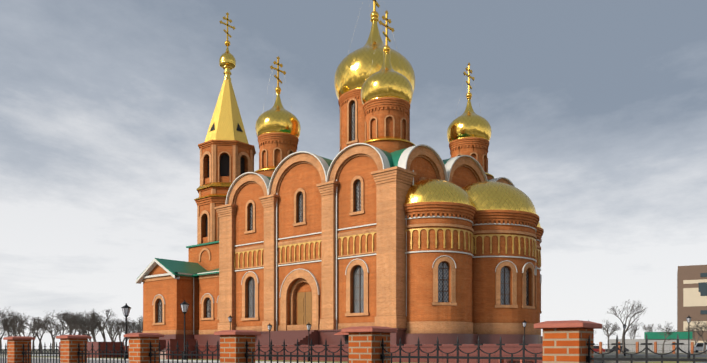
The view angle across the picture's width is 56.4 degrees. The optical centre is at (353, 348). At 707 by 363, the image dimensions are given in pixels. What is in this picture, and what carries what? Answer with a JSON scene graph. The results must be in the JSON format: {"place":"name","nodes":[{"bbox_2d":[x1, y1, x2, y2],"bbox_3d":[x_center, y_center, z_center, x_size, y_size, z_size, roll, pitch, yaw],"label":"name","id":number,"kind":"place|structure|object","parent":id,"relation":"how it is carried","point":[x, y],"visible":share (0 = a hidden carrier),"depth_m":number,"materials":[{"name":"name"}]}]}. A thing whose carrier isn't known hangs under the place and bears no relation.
{"place":"outdoors","nodes":[
{"label":"outdoors","id":0,"kind":"place"},
{"bbox_2d":[0,358,219,362],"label":"forecourt paving","id":1,"kind":"structure","parent":0,"point":[108,361],"depth_m":45.30,"materials":[{"name":"grey concrete"}]},
{"bbox_2d":[0,349,706,362],"bbox_3d":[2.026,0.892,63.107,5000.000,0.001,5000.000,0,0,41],"label":"ground","id":2,"kind":"structure","parent":0,"point":[642,355],"depth_m":84.98,"materials":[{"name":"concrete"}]},
{"bbox_2d":[188,140,255,270],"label":"bell tower","id":3,"kind":"structure","parent":2,"relation":"on","point":[206,263],"depth_m":74.83,"materials":[{"name":"orange brick"}]},
{"bbox_2d":[194,182,231,201],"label":"bell tower gold cornices","id":4,"kind":"object","parent":3,"relation":"attached to","point":[214,184],"visible":0.29,"depth_m":74.49,"materials":[{"name":"gold metal"}]},
{"bbox_2d":[205,79,248,143],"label":"spire","id":5,"kind":"object","parent":3,"relation":"on","point":[226,119],"visible":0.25,"depth_m":76.16,"materials":[{"name":"gold metal"}]},
{"bbox_2d":[219,46,235,79],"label":"onion dome","id":6,"kind":"structure","parent":5,"relation":"on","point":[227,62],"depth_m":77.13,"materials":[{"name":"gold metal"}]},
{"bbox_2d":[219,12,235,46],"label":"cross","id":7,"kind":"object","parent":6,"relation":"on","point":[227,42],"visible":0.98,"depth_m":77.54,"materials":[{"name":"gold metal"}]},
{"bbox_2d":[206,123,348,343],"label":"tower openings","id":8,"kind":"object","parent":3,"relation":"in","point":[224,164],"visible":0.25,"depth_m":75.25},
{"bbox_2d":[7,328,593,362],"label":"brick fence pillars","id":9,"kind":"structure","parent":2,"relation":"on","point":[564,345],"depth_m":8.33,"materials":[{"name":"brick"}]},
{"bbox_2d":[3,320,601,339],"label":"pillar caps","id":10,"kind":"object","parent":9,"relation":"on","point":[569,324],"visible":0.92,"depth_m":8.28,"materials":[{"name":"red concrete"}]},
{"bbox_2d":[0,334,706,362],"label":"metal fence","id":11,"kind":"object","parent":9,"relation":"attached to","point":[589,359],"visible":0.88,"depth_m":8.59,"materials":[{"name":"black metal"}]},
{"bbox_2d":[58,339,542,362],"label":"church plinth","id":12,"kind":"structure","parent":2,"relation":"on","point":[487,348],"depth_m":45.34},
{"bbox_2d":[160,348,165,358],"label":"terrace stair treads","id":13,"kind":"object","parent":12,"relation":"on","point":[161,356],"visible":0.08,"depth_m":57.33,"materials":[{"name":"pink stone"}]},
{"bbox_2d":[123,347,542,360],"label":"terrace joints","id":14,"kind":"object","parent":12,"relation":"attached to","point":[390,354],"visible":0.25,"depth_m":46.65,"materials":[{"name":"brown stone"}]},
{"bbox_2d":[159,328,542,344],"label":"church plinth","id":15,"kind":"structure","parent":12,"relation":"on","point":[317,337],"depth_m":52.09,"materials":[{"name":"stone"}]},
{"bbox_2d":[142,98,541,334],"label":"cathedral light brick trim","id":16,"kind":"structure","parent":2,"relation":"on","point":[393,185],"depth_m":52.93,"materials":[{"name":"brick"}]},
{"bbox_2d":[143,264,218,330],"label":"entrance annex","id":17,"kind":"object","parent":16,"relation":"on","point":[175,293],"visible":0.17,"depth_m":71.30,"materials":[{"name":"orange brick"}]},
{"bbox_2d":[256,169,274,176],"bbox_3d":[-7.140,-15.058,62.414,4.500,2.700,4.500,0,0,41],"label":"drum base","id":18,"kind":"object","parent":16,"relation":"attached to","point":[268,173],"depth_m":60.29,"materials":[{"name":"orange brick"}]},
{"bbox_2d":[254,166,276,172],"bbox_3d":[-7.140,-16.588,62.414,4.780,0.480,4.780,0,0,41],"label":"gold dome skirt","id":19,"kind":"object","parent":16,"relation":"attached to","point":[268,168],"visible":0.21,"depth_m":60.41,"materials":[{"name":"gold metal"}]},
{"bbox_2d":[258,132,298,168],"bbox_3d":[-7.140,-16.793,62.414,3.860,6.170,3.860,0,0,41],"label":"dome drum","id":20,"kind":"object","parent":16,"relation":"attached to","point":[283,142],"visible":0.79,"depth_m":60.82,"materials":[{"name":"orange brick"}]},
{"bbox_2d":[255,92,300,137],"bbox_3d":[-7.140,-22.063,62.414,4.260,4.471,4.260,0,0,41],"label":"onion dome","id":21,"kind":"object","parent":20,"relation":"on","point":[278,117],"visible":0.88,"depth_m":60.77,"materials":[{"name":"gold metal"}]},
{"bbox_2d":[270,56,285,91],"bbox_3d":[-7.140,-25.958,62.414,0.594,3.489,2.028,0,0,41],"label":"cross","id":22,"kind":"object","parent":21,"relation":"on","point":[277,88],"visible":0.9,"depth_m":62.37,"materials":[{"name":"gold metal"}]},
{"bbox_2d":[255,331,348,336],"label":"basement canopies","id":23,"kind":"object","parent":16,"relation":"attached to","point":[340,333],"visible":0.23,"depth_m":50.76,"materials":[{"name":"concrete"}]},
{"bbox_2d":[334,18,414,99],"bbox_3d":[2.026,-27.653,63.107,7.760,7.951,7.760,0,0,41],"label":"onion dome","id":24,"kind":"object","parent":16,"relation":"on","point":[353,69],"visible":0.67,"depth_m":60.19,"materials":[{"name":"gold metal"}]},
{"bbox_2d":[264,9,479,111],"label":"guy wires","id":25,"kind":"object","parent":24,"relation":"hanging from","point":[384,63],"visible":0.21,"depth_m":61.82,"materials":[{"name":"gold metal"}]},
{"bbox_2d":[370,0,379,17],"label":"cross","id":26,"kind":"object","parent":24,"relation":"on","point":[374,14],"visible":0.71,"depth_m":62.98,"materials":[{"name":"gold metal"}]},
{"bbox_2d":[363,97,409,140],"bbox_3d":[2.718,-16.793,53.940,3.860,6.170,3.860,0,0,41],"label":"dome drum","id":27,"kind":"object","parent":16,"relation":"attached to","point":[380,109],"visible":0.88,"depth_m":52.38,"materials":[{"name":"orange brick"}]},
{"bbox_2d":[361,51,412,107],"bbox_3d":[2.718,-22.063,53.940,4.260,4.471,4.260,0,0,41],"label":"onion dome","id":28,"kind":"object","parent":27,"relation":"on","point":[386,80],"visible":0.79,"depth_m":52.26,"materials":[{"name":"gold metal"}]},
{"bbox_2d":[379,10,394,51],"bbox_3d":[2.718,-25.958,53.940,0.594,3.489,2.028,0,0,41],"label":"cross","id":29,"kind":"object","parent":28,"relation":"on","point":[386,48],"visible":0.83,"depth_m":53.86,"materials":[{"name":"gold metal"}]},
{"bbox_2d":[363,136,414,145],"bbox_3d":[2.718,-16.588,53.940,4.780,0.480,4.780,0,0,41],"label":"gold dome skirt","id":30,"kind":"object","parent":16,"relation":"attached to","point":[387,138],"visible":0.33,"depth_m":51.95,"materials":[{"name":"gold metal"}]},
{"bbox_2d":[366,140,412,152],"bbox_3d":[2.718,-15.058,53.940,4.500,2.700,4.500,0,0,41],"label":"drum base","id":31,"kind":"object","parent":16,"relation":"on","point":[389,146],"depth_m":51.77,"materials":[{"name":"orange brick"}]},
{"bbox_2d":[449,137,488,171],"bbox_3d":[11.193,-16.793,63.799,3.860,6.170,3.860,0,0,41],"label":"dome drum","id":32,"kind":"object","parent":16,"relation":"attached to","point":[469,145],"visible":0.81,"depth_m":62.25,"materials":[{"name":"orange brick"}]},
{"bbox_2d":[447,97,491,142],"bbox_3d":[11.193,-22.063,63.799,4.260,4.471,4.260,0,0,41],"label":"onion dome","id":33,"kind":"object","parent":32,"relation":"on","point":[469,122],"visible":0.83,"depth_m":62.16,"materials":[{"name":"gold metal"}]},
{"bbox_2d":[463,62,474,97],"bbox_3d":[11.193,-25.958,63.799,0.594,3.489,2.028,0,0,41],"label":"cross","id":34,"kind":"object","parent":33,"relation":"on","point":[469,94],"visible":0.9,"depth_m":63.75,"materials":[{"name":"gold metal"}]},
{"bbox_2d":[0,299,706,354],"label":"bare trees","id":35,"kind":"object","parent":2,"relation":"on","point":[78,324],"visible":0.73,"depth_m":126.59,"materials":[{"name":"grey plant"}]},
{"bbox_2d":[0,356,706,362],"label":"forecourt kerb","id":36,"kind":"structure","parent":2,"relation":"on","point":[206,360],"depth_m":44.48,"materials":[{"name":"concrete"}]},
{"bbox_2d":[32,356,691,362],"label":"dry grass","id":37,"kind":"structure","parent":2,"relation":"on","point":[390,362],"depth_m":45.09,"materials":[{"name":"plant"}]},
{"bbox_2d":[121,300,690,360],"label":"street lamps","id":38,"kind":"object","parent":2,"relation":"on","point":[308,358],"visible":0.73,"depth_m":49.90,"materials":[{"name":"black metal"}]},
{"bbox_2d":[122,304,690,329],"bbox_3d":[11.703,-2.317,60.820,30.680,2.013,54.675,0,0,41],"label":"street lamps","id":39,"kind":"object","parent":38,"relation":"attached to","point":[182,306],"visible":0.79,"depth_m":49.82,"materials":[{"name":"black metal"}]},
{"bbox_2d":[403,202,476,321],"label":"apse wall","id":40,"kind":"structure","parent":2,"relation":"on","point":[420,307],"depth_m":48.80,"materials":[{"name":"orange brick"}]},
{"bbox_2d":[404,179,473,206],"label":"dome","id":41,"kind":"structure","parent":40,"relation":"on","point":[432,190],"depth_m":48.98,"materials":[{"name":"gold metal"}]},
{"bbox_2d":[472,210,539,323],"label":"apse","id":42,"kind":"structure","parent":2,"relation":"on","point":[484,310],"depth_m":51.47,"materials":[{"name":"orange brick"}]},
{"bbox_2d":[462,181,535,213],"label":"dome","id":43,"kind":"structure","parent":42,"relation":"on","point":[489,195],"depth_m":51.84,"materials":[{"name":"gold metal"}]},
{"bbox_2d":[535,227,543,323],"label":"apse wall","id":44,"kind":"structure","parent":2,"relation":"on","point":[539,232],"depth_m":59.05,"materials":[{"name":"brick"}]},
{"bbox_2d":[606,346,628,351],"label":"car","id":45,"kind":"object","parent":2,"relation":"on","point":[626,350],"visible":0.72,"depth_m":132.71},
{"bbox_2d":[599,342,693,353],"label":"fence posts","id":46,"kind":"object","parent":2,"relation":"on","point":[655,347],"depth_m":116.19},
{"bbox_2d":[595,343,703,351],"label":"iron fence","id":47,"kind":"object","parent":46,"relation":"attached to","point":[701,344],"visible":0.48,"depth_m":116.29,"materials":[{"name":"grey metal"}]},
{"bbox_2d":[609,339,690,352],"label":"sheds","id":48,"kind":"object","parent":2,"relation":"on","point":[667,348],"visible":0.54,"depth_m":146.97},
{"bbox_2d":[644,332,691,338],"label":"green roof","id":49,"kind":"structure","parent":48,"relation":"on","point":[657,335],"depth_m":145.74,"materials":[{"name":"metal"}]},
{"bbox_2d":[677,265,706,340],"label":"building","id":50,"kind":"structure","parent":2,"relation":"on","point":[691,272],"depth_m":195.89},
{"bbox_2d":[683,279,706,351],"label":"building wall panels","id":51,"kind":"object","parent":50,"relation":"attached to","point":[692,297],"visible":0.3,"depth_m":195.37,"materials":[{"name":"beige paint"}]},
{"bbox_2d":[699,273,706,313],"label":"building windows","id":52,"kind":"structure","parent":50,"relation":"in","point":[703,288],"depth_m":194.17,"materials":[{"name":"glass"}]},
{"bbox_2d":[694,343,706,350],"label":"white van body","id":53,"kind":"object","parent":2,"relation":"on","point":[697,348],"visible":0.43,"depth_m":147.23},
{"bbox_2d":[0,0,706,348],"label":"sky","id":54,"kind":"structure","parent":0,"point":[595,111],"materials":[{"name":"grey"}]},
{"bbox_2d":[235,156,476,326],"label":"red cathedral brick walls","id":55,"kind":"structure","parent":0,"point":[306,177],"depth_m":54.81,"materials":[{"name":"brick"}]},
{"bbox_2d":[297,292,311,324],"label":"cathedral doors","id":56,"kind":"structure","parent":55,"relation":"in","point":[304,308],"depth_m":56.04,"materials":[{"name":"brown wood"}]},
{"bbox_2d":[140,148,490,277],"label":"green cathedral roofs","id":57,"kind":"structure","parent":55,"relation":"on","point":[172,266],"depth_m":71.54,"materials":[{"name":"green metal"}]},
{"bbox_2d":[136,143,541,334],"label":"white trim","id":58,"kind":"structure","parent":55,"relation":"attached to","point":[404,157],"depth_m":53.76,"materials":[{"name":"white paint"}]},
{"bbox_2d":[158,101,528,322],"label":"window grilles","id":59,"kind":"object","parent":55,"relation":"attached to","point":[443,279],"depth_m":51.98,"materials":[{"name":"black metal"}]},
{"bbox_2d":[158,102,527,322],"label":"windows","id":60,"kind":"structure","parent":59,"relation":"in","point":[356,290],"depth_m":51.73,"materials":[{"name":"grey glass"}]},
{"bbox_2d":[234,228,540,268],"bbox_3d":[3.699,-8.148,55.440,14.537,1.480,28.079,0,0,84],"label":"decorative frieze","id":61,"kind":"object","parent":55,"relation":"attached to","point":[534,249],"visible":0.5,"depth_m":51.58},
{"bbox_2d":[338,88,408,149],"bbox_3d":[2.026,-18.918,63.107,6.960,9.620,6.960,0,0,41],"label":"tower drum","id":62,"kind":"object","parent":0,"point":[344,98],"visible":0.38,"depth_m":60.85,"materials":[{"name":"orange brick"}]}
]}

